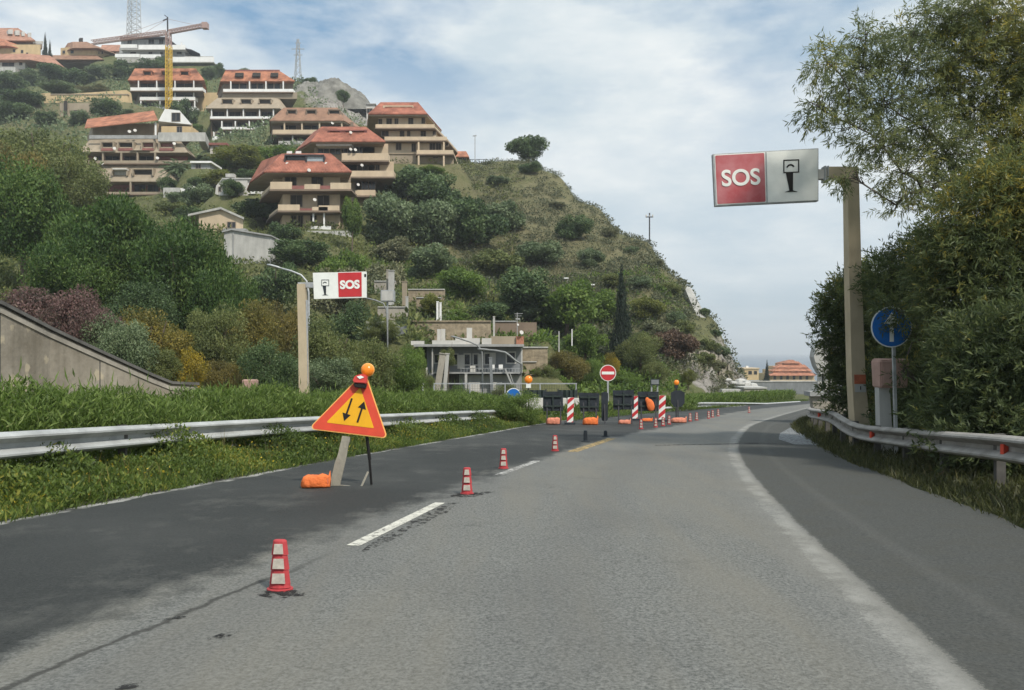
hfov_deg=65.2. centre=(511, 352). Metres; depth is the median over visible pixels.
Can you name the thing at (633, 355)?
tree
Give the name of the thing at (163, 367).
shrub
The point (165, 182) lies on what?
tree
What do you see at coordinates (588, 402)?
works sign
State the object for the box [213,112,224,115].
window
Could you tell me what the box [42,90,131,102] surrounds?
terrace wall
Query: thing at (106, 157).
window
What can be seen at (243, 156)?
tree
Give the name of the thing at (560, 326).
tree
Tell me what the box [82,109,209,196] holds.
apartment block
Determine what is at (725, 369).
cliff
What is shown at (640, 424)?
lane marker
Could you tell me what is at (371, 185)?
window
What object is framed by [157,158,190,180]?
palm tree
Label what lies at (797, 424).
verge grass
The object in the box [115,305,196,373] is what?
shrub
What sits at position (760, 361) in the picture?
sea
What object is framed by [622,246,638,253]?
bush
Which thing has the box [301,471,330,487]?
sandbag
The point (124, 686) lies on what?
tar patch
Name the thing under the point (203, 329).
shrub
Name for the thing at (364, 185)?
window
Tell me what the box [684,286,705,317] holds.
slope slab
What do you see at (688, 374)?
shrub
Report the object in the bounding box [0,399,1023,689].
road
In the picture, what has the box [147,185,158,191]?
window
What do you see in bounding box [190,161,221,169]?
shed
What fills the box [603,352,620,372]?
shrub
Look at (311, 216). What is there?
window
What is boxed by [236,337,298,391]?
shrub
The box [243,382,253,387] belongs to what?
door
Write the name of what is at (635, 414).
striped panel
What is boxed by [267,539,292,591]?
traffic cone
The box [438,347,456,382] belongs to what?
bush
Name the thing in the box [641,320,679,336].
shrub
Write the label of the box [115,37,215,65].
terraced villa
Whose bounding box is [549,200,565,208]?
bush
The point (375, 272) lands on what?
tree
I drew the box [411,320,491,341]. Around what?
terrace wall
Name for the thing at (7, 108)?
tree
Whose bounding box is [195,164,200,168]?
window
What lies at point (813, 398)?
roadside shelter
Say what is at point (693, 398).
hedge
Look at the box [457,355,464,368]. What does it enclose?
door leaf
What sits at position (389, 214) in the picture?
tree
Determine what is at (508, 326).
terrace wall
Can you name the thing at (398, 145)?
window
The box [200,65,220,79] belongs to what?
tree
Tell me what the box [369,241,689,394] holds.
green undergrowth
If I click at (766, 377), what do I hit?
cypress tree
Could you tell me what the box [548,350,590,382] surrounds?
bush
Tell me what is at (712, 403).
guardrail
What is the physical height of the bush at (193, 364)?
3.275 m
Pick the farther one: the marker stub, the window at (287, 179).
the window at (287, 179)
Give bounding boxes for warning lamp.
[524,376,531,405]
[674,380,678,417]
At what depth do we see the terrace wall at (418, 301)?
74.00 m
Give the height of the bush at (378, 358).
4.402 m
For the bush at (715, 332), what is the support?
on the hillside
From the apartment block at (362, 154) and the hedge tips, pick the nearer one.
the hedge tips
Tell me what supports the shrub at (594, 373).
on the hillside
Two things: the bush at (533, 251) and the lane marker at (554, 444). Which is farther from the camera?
the bush at (533, 251)
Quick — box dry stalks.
[12,409,544,513]
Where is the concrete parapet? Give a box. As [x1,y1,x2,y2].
[720,386,766,392]
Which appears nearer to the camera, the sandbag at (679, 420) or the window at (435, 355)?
the sandbag at (679, 420)
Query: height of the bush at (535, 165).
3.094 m
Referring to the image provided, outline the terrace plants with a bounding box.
[354,286,457,375]
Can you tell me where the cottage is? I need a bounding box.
[215,174,263,196]
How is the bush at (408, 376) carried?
on the hillside
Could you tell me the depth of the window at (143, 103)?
263.21 m
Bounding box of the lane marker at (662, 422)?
[661,417,664,425]
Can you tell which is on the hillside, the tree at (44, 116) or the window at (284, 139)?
the tree at (44, 116)
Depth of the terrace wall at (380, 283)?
84.00 m
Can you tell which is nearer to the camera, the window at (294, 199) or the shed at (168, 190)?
the window at (294, 199)
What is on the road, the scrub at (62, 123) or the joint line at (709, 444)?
the joint line at (709, 444)
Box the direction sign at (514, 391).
[507,388,520,397]
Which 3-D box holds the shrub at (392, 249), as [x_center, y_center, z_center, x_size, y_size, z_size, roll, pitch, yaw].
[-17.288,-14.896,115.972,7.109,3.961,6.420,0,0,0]
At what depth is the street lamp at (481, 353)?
55.95 m
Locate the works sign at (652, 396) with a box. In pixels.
[638,392,658,421]
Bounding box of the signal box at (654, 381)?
[650,379,658,391]
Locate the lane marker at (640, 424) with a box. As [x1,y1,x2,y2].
[639,419,642,428]
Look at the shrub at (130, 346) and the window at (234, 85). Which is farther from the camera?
the window at (234, 85)
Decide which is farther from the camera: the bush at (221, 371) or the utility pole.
the utility pole
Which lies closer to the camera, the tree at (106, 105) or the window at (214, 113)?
the tree at (106, 105)
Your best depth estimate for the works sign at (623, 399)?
28.76 m
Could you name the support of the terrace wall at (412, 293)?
on the hillside
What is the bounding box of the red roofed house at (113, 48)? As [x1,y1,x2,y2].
[101,45,119,53]
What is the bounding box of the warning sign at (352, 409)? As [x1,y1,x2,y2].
[312,363,385,485]
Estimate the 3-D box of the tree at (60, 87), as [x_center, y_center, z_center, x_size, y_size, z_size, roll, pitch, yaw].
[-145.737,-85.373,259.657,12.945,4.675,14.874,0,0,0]
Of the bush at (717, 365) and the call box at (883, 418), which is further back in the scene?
the bush at (717, 365)
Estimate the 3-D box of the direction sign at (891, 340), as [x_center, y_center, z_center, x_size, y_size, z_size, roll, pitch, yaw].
[6.784,0.723,14.332,0.733,3.107,0.086,0,0,0]
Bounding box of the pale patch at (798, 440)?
[779,428,815,444]
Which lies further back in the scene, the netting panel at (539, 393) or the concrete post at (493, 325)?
the concrete post at (493, 325)
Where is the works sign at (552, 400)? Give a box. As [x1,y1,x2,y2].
[543,391,562,424]
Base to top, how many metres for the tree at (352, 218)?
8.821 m
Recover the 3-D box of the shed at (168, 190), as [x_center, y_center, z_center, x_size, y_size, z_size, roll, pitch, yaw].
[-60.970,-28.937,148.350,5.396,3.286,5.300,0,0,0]
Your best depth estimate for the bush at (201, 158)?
168.45 m
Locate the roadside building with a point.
(506, 368)
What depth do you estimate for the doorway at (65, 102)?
231.38 m
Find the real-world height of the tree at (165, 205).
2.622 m
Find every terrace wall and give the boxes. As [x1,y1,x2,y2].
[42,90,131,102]
[60,101,94,116]
[374,281,396,291]
[378,306,407,319]
[408,289,444,301]
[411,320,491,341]
[416,297,441,315]
[495,321,536,339]
[522,347,547,375]
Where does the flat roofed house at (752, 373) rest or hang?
on the hillside
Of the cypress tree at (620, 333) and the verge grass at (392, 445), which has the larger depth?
the cypress tree at (620, 333)
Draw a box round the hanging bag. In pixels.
[645,397,654,410]
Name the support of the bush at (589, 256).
on the hillside
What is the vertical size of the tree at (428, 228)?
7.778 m
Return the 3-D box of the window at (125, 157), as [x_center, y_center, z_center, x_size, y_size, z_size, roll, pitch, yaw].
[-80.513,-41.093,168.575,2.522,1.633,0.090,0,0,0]
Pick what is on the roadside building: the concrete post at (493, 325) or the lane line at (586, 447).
the concrete post at (493, 325)
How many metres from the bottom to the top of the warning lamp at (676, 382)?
1.888 m
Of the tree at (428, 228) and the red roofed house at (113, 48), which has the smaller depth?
the tree at (428, 228)
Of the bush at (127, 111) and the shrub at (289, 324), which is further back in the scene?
the bush at (127, 111)
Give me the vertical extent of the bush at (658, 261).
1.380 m
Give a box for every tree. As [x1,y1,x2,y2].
[0,70,30,92]
[0,88,48,105]
[0,98,35,122]
[0,125,107,198]
[0,139,48,230]
[0,152,73,289]
[12,67,47,85]
[16,236,132,310]
[32,110,60,124]
[34,79,79,93]
[35,62,66,79]
[38,190,185,308]
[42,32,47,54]
[44,150,112,220]
[48,43,52,56]
[56,141,84,162]
[60,67,95,83]
[67,109,88,124]
[83,64,111,78]
[88,97,123,116]
[103,59,136,79]
[127,215,246,358]
[131,57,168,67]
[152,200,187,213]
[155,56,169,65]
[156,176,177,189]
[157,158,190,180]
[165,190,190,201]
[169,98,200,122]
[171,205,203,220]
[177,183,214,206]
[186,176,208,186]
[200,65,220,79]
[207,144,264,169]
[213,62,225,74]
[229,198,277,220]
[235,168,255,177]
[249,260,301,311]
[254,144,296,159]
[268,221,302,240]
[307,266,368,320]
[310,299,377,341]
[314,247,372,309]
[340,196,362,252]
[361,189,418,242]
[362,260,407,287]
[382,165,446,199]
[405,197,458,244]
[406,172,462,214]
[437,195,510,246]
[495,266,551,321]
[496,296,541,320]
[504,134,549,161]
[537,278,597,335]
[538,317,579,331]
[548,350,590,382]
[589,288,616,321]
[607,262,632,362]
[614,331,663,372]
[652,328,700,360]
[762,363,769,380]
[783,0,1023,230]
[890,132,1023,379]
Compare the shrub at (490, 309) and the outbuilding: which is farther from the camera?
the outbuilding
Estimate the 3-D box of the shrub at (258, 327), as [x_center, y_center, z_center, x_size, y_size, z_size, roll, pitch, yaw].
[-15.913,-0.295,47.889,4.072,6.398,3.894,0,0,39]
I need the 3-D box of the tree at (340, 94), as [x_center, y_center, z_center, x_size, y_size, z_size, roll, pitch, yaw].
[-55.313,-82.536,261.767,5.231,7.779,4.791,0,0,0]
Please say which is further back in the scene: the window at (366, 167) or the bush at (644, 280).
the window at (366, 167)
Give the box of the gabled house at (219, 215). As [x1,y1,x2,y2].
[188,207,247,230]
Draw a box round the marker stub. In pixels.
[581,430,589,441]
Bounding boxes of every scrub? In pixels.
[0,58,364,168]
[0,120,529,394]
[450,157,747,392]
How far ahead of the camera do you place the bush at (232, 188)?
136.09 m
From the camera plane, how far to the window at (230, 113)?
241.36 m
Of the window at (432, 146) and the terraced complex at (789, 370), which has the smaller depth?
the window at (432, 146)
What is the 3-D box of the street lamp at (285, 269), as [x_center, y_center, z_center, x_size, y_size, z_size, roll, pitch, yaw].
[-13.382,-0.872,48.000,2.645,8.949,0.320,0,0,0]
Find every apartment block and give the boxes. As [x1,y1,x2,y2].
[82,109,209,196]
[128,68,217,110]
[205,70,296,139]
[247,151,356,236]
[270,108,358,144]
[294,127,395,205]
[367,102,457,165]
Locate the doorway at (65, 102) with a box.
[64,101,76,114]
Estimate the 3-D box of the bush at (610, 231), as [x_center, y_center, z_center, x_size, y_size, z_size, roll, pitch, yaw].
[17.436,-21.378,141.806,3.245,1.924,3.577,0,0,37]
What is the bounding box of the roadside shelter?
[804,335,871,412]
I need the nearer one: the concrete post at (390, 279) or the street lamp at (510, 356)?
the street lamp at (510, 356)
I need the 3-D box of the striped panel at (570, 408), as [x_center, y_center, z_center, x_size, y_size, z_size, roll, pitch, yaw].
[2.030,2.034,28.075,0.348,0.947,0.400,0,0,0]
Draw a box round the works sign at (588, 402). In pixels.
[578,393,598,418]
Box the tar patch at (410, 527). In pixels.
[363,503,454,549]
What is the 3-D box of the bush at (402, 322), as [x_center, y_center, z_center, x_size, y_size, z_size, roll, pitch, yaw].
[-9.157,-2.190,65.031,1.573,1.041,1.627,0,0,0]
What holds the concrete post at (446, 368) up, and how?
on the hillside
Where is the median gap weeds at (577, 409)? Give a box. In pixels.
[529,399,625,416]
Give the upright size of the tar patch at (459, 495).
0.020 m
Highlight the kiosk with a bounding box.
[456,151,468,160]
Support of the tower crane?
on the hillside
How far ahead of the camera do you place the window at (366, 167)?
140.00 m
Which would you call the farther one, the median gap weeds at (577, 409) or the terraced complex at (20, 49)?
the terraced complex at (20, 49)
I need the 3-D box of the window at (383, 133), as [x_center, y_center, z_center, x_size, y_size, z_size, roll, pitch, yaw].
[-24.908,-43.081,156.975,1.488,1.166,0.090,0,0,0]
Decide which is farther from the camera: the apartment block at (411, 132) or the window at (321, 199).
the apartment block at (411, 132)
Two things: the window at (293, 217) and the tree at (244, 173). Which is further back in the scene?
the tree at (244, 173)
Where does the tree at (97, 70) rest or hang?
on the hillside
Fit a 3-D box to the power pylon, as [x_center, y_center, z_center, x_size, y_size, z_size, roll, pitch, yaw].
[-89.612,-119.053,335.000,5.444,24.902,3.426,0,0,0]
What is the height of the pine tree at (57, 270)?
7.431 m
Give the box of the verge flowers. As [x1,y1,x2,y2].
[2,422,522,517]
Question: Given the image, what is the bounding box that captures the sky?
[0,0,1023,353]
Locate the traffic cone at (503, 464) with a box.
[499,448,507,468]
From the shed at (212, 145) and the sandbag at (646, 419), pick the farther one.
the shed at (212, 145)
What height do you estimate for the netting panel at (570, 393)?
1.336 m
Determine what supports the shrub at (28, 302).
on the hillside
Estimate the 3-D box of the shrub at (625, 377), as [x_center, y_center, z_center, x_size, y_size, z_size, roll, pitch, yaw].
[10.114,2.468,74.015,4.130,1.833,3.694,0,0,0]
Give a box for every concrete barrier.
[523,398,542,408]
[567,398,581,412]
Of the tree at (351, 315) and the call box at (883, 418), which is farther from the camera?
the tree at (351, 315)
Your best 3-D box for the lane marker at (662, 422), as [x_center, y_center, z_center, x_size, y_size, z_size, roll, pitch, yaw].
[5.086,2.305,26.947,0.158,0.303,0.118,0,0,0]
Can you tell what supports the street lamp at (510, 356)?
on the hillside
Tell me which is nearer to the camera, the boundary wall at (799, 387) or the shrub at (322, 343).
the shrub at (322, 343)
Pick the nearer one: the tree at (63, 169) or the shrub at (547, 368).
the shrub at (547, 368)
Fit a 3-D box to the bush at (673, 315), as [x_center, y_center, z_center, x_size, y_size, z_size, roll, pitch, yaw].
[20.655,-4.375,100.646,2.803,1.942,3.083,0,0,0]
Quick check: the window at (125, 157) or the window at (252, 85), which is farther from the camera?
the window at (252, 85)
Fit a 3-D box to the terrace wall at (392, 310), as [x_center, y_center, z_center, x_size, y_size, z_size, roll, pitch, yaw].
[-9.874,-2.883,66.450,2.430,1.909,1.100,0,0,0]
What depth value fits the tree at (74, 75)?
302.68 m
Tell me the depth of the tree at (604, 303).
99.71 m
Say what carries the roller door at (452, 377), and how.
in the roadside building
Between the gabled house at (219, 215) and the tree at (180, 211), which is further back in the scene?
the tree at (180, 211)
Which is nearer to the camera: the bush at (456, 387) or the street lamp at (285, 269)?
the street lamp at (285, 269)
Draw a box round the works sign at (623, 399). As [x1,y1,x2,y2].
[613,390,633,423]
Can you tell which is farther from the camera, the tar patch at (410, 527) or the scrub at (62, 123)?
the scrub at (62, 123)
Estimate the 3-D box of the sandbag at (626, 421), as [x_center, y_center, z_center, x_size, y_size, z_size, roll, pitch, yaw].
[4.004,2.428,28.482,0.442,0.188,0.270,0,0,0]
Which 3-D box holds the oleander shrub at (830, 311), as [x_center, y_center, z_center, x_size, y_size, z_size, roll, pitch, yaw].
[8.418,-0.058,19.287,2.700,5.115,2.916,0,0,0]
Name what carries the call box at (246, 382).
on the hillside
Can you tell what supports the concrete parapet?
on the hillside
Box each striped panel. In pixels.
[565,397,574,424]
[629,396,639,420]
[657,395,666,421]
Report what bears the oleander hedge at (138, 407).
on the hillside
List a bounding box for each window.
[2,63,13,66]
[105,156,119,159]
[124,156,135,159]
[134,185,145,191]
[139,156,153,159]
[140,84,154,86]
[143,103,157,106]
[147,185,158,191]
[171,113,180,121]
[176,84,192,86]
[176,95,192,96]
[177,126,181,131]
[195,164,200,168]
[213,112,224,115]
[223,123,232,126]
[229,112,240,115]
[231,222,235,227]
[232,83,247,88]
[237,123,246,126]
[245,112,256,115]
[250,83,264,88]
[261,112,272,115]
[267,83,281,88]
[280,126,295,129]
[283,138,297,140]
[285,177,296,185]
[290,195,302,206]
[291,215,296,225]
[298,215,302,226]
[304,126,318,129]
[310,215,316,225]
[311,177,322,185]
[317,195,329,206]
[318,148,328,152]
[329,149,340,154]
[343,149,351,152]
[355,147,362,152]
[357,165,368,170]
[361,181,367,189]
[368,181,375,189]
[375,165,379,170]
[381,131,388,135]
[386,118,391,123]
[396,143,401,149]
[408,118,412,123]
[411,143,415,151]
[420,131,425,136]
[429,143,435,149]
[434,354,439,363]
[436,143,440,149]
[463,353,470,365]
[472,353,478,365]
[484,352,490,364]
[506,351,515,363]
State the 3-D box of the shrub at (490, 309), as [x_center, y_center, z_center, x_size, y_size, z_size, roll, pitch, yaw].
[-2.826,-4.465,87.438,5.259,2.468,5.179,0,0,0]
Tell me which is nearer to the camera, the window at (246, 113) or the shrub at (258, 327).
the shrub at (258, 327)
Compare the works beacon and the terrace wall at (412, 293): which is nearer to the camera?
the works beacon
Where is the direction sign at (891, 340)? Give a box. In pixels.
[871,307,911,457]
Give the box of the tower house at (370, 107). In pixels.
[366,103,376,125]
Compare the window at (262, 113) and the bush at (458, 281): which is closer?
the bush at (458, 281)
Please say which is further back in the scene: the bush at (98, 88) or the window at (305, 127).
the bush at (98, 88)
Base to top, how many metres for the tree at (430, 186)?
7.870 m
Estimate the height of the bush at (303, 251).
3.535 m
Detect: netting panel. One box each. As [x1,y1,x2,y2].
[523,389,546,397]
[557,389,577,397]
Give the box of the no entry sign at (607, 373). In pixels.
[600,365,615,401]
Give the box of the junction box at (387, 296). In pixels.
[381,290,394,313]
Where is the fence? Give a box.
[433,383,576,395]
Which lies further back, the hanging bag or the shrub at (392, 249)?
the shrub at (392, 249)
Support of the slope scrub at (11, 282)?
on the hillside
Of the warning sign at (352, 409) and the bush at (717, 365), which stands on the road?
the warning sign at (352, 409)
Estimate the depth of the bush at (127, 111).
234.75 m
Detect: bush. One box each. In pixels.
[75,83,111,92]
[121,108,133,114]
[169,346,211,388]
[192,123,203,131]
[194,155,212,160]
[198,168,231,185]
[200,359,247,394]
[212,157,232,168]
[219,178,245,196]
[299,77,317,82]
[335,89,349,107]
[341,336,405,392]
[361,317,399,341]
[384,349,428,392]
[394,320,407,325]
[398,343,426,391]
[411,333,428,343]
[419,164,444,174]
[419,293,443,317]
[420,369,435,390]
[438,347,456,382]
[447,309,468,319]
[450,384,474,395]
[486,175,509,184]
[491,384,515,396]
[493,389,542,422]
[513,240,563,264]
[518,160,542,173]
[539,332,563,351]
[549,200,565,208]
[555,214,594,239]
[560,323,609,359]
[576,247,605,266]
[599,272,626,286]
[602,226,619,236]
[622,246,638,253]
[626,276,651,287]
[645,258,663,264]
[658,282,682,294]
[665,311,687,322]
[673,319,695,334]
[693,352,715,363]
[698,338,720,350]
[699,307,710,315]
[709,359,727,371]
[710,329,722,336]
[715,346,731,356]
[726,370,733,376]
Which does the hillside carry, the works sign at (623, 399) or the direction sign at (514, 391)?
the direction sign at (514, 391)
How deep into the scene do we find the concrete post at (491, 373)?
54.90 m
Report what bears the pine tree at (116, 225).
on the hillside
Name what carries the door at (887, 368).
in the call box at (883, 418)
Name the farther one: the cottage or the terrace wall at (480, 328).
the cottage
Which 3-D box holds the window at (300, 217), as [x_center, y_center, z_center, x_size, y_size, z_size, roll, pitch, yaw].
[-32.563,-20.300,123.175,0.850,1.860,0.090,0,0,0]
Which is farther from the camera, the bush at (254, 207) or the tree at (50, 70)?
the tree at (50, 70)
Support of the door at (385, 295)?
in the junction box at (387, 296)
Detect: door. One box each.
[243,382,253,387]
[381,291,392,299]
[449,374,458,391]
[883,364,906,384]
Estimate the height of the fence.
1.898 m
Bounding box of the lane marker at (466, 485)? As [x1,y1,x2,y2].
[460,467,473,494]
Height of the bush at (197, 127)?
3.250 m
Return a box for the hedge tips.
[2,360,470,466]
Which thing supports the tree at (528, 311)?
on the hillside
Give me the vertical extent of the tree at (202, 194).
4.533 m
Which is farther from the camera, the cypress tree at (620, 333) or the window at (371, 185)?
the window at (371, 185)
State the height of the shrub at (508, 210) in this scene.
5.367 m
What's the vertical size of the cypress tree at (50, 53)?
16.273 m
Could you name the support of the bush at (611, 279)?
on the hillside
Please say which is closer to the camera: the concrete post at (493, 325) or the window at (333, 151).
the concrete post at (493, 325)
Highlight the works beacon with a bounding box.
[601,392,607,423]
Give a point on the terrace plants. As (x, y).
(370, 291)
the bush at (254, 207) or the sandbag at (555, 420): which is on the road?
the sandbag at (555, 420)
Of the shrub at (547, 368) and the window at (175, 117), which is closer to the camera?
the shrub at (547, 368)
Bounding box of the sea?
[732,354,816,380]
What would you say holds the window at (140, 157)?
in the apartment block at (131, 151)
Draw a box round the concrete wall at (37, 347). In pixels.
[0,300,198,397]
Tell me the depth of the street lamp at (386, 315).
57.96 m
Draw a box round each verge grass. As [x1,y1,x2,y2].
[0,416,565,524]
[550,398,808,420]
[790,412,1023,527]
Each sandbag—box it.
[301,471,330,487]
[546,417,559,423]
[582,416,597,424]
[618,419,630,423]
[642,417,652,420]
[671,417,686,422]
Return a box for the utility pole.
[646,213,652,240]
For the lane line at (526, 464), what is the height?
0.099 m
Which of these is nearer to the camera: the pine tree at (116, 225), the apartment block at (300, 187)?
the pine tree at (116, 225)
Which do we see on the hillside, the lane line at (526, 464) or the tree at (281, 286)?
the tree at (281, 286)
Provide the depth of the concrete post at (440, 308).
71.91 m
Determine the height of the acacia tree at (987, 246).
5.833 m
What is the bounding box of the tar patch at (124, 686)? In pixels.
[115,681,141,688]
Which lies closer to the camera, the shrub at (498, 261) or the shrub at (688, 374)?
the shrub at (688, 374)
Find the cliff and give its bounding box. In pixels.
[687,350,738,388]
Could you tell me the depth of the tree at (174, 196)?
142.65 m
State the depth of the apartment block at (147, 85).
261.94 m
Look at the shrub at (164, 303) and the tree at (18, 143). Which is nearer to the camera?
the shrub at (164, 303)
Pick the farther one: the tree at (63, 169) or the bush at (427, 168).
the bush at (427, 168)
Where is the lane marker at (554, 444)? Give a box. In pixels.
[551,435,558,450]
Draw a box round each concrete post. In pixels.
[386,269,389,304]
[388,270,394,304]
[401,281,407,305]
[435,353,446,390]
[436,301,438,319]
[439,302,441,319]
[443,353,449,390]
[464,373,467,387]
[489,357,492,394]
[493,316,494,335]
[558,331,559,351]
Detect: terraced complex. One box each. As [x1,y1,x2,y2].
[0,28,65,74]
[759,360,815,380]
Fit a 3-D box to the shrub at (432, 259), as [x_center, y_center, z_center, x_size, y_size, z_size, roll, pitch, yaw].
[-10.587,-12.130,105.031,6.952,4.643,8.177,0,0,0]
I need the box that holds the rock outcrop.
[293,78,369,110]
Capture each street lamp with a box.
[267,264,310,383]
[364,298,387,350]
[451,336,482,391]
[478,348,521,393]
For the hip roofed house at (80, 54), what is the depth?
334.91 m
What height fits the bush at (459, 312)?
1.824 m
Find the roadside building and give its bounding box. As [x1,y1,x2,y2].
[411,312,523,394]
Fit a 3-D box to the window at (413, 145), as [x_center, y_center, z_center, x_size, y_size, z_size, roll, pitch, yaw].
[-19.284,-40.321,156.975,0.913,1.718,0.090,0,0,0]
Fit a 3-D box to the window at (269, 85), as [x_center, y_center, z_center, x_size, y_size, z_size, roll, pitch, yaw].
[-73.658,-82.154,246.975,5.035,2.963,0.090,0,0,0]
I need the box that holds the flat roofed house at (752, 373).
[737,366,759,379]
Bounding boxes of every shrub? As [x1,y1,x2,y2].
[0,286,105,335]
[33,284,125,351]
[79,312,160,374]
[102,280,184,335]
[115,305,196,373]
[141,347,184,384]
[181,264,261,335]
[181,300,250,370]
[223,296,286,378]
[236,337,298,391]
[263,299,310,368]
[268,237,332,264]
[285,314,366,390]
[285,356,355,394]
[368,235,414,261]
[407,242,457,277]
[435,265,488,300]
[466,301,509,320]
[469,248,524,275]
[484,199,526,229]
[531,364,559,378]
[583,357,604,383]
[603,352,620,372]
[603,370,643,387]
[629,295,666,318]
[640,359,670,380]
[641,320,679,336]
[678,368,697,389]
[802,247,909,427]
[847,217,956,448]
[891,273,1023,486]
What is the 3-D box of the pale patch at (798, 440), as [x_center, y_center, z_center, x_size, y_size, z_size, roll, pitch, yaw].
[7.739,2.228,21.809,1.000,0.334,8.029,0,0,17]
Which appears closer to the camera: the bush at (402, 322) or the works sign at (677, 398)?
the works sign at (677, 398)
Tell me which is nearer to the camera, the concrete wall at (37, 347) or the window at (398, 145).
the concrete wall at (37, 347)
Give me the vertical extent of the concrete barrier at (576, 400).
0.860 m
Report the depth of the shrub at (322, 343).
46.28 m
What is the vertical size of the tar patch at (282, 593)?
0.001 m
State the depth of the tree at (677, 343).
87.31 m
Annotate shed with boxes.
[163,186,193,196]
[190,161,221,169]
[209,143,236,153]
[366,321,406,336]
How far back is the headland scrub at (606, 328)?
123.51 m
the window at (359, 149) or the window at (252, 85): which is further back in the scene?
the window at (252, 85)
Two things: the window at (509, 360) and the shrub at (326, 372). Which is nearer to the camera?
the shrub at (326, 372)
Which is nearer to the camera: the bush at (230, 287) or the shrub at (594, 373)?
the bush at (230, 287)
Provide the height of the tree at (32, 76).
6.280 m
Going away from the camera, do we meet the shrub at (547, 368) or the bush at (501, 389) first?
the bush at (501, 389)
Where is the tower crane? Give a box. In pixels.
[91,15,208,108]
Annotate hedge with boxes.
[0,372,501,484]
[660,388,795,410]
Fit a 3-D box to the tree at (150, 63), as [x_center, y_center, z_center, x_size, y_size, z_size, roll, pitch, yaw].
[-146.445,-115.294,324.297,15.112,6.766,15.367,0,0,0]
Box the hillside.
[0,56,1023,528]
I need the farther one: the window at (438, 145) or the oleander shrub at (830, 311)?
the window at (438, 145)
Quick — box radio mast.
[126,0,141,36]
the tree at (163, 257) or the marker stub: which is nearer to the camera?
the marker stub
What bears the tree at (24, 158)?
on the hillside
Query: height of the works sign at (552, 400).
1.168 m
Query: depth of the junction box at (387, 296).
59.98 m
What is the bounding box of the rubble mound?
[725,378,757,387]
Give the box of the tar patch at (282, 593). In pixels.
[259,590,303,597]
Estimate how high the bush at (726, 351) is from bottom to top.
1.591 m
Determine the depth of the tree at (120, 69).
306.00 m
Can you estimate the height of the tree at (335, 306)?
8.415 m
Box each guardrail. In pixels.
[0,410,497,465]
[665,401,800,410]
[807,407,1023,500]
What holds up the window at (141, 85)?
in the apartment block at (147, 85)
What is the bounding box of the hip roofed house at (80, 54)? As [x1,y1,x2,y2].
[53,38,115,71]
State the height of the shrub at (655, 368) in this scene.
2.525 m
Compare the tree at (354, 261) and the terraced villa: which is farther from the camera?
the terraced villa
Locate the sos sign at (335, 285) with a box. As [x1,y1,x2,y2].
[297,272,366,393]
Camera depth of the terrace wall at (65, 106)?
232.00 m
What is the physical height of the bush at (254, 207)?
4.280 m
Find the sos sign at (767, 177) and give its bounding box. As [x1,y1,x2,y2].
[711,148,869,449]
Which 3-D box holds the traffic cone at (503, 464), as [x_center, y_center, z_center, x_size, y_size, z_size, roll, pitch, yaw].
[-0.135,1.674,12.720,0.166,0.319,0.124,0,0,0]
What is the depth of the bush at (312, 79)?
294.49 m
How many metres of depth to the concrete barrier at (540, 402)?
35.89 m
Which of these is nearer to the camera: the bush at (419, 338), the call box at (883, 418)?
the call box at (883, 418)
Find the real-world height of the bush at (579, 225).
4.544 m
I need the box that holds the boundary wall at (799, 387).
[750,381,816,393]
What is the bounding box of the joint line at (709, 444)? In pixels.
[656,443,755,445]
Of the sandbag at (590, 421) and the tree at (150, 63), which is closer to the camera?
the sandbag at (590, 421)
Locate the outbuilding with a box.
[222,228,285,263]
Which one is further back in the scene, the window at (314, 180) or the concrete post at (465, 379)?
the window at (314, 180)
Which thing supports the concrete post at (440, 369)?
on the hillside
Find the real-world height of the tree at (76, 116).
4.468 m
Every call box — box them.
[242,379,257,387]
[871,358,908,458]
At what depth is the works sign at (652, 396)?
30.12 m
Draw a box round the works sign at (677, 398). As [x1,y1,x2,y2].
[671,390,684,416]
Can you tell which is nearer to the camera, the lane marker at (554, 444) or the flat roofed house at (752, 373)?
the lane marker at (554, 444)
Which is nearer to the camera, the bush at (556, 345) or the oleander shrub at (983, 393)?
the oleander shrub at (983, 393)
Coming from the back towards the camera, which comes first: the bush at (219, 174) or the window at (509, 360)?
the bush at (219, 174)
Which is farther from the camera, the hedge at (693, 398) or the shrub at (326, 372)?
the hedge at (693, 398)
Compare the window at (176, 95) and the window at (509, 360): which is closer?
the window at (509, 360)
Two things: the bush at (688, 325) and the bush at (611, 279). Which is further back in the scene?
the bush at (611, 279)
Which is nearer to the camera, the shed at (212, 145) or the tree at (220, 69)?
the shed at (212, 145)
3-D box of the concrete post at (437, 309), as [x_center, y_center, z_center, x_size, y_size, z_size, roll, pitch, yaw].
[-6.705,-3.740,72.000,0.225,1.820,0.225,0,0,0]
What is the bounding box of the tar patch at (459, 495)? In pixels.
[451,492,487,496]
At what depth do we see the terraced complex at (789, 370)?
332.73 m
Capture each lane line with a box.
[347,502,442,545]
[495,461,538,474]
[568,438,615,451]

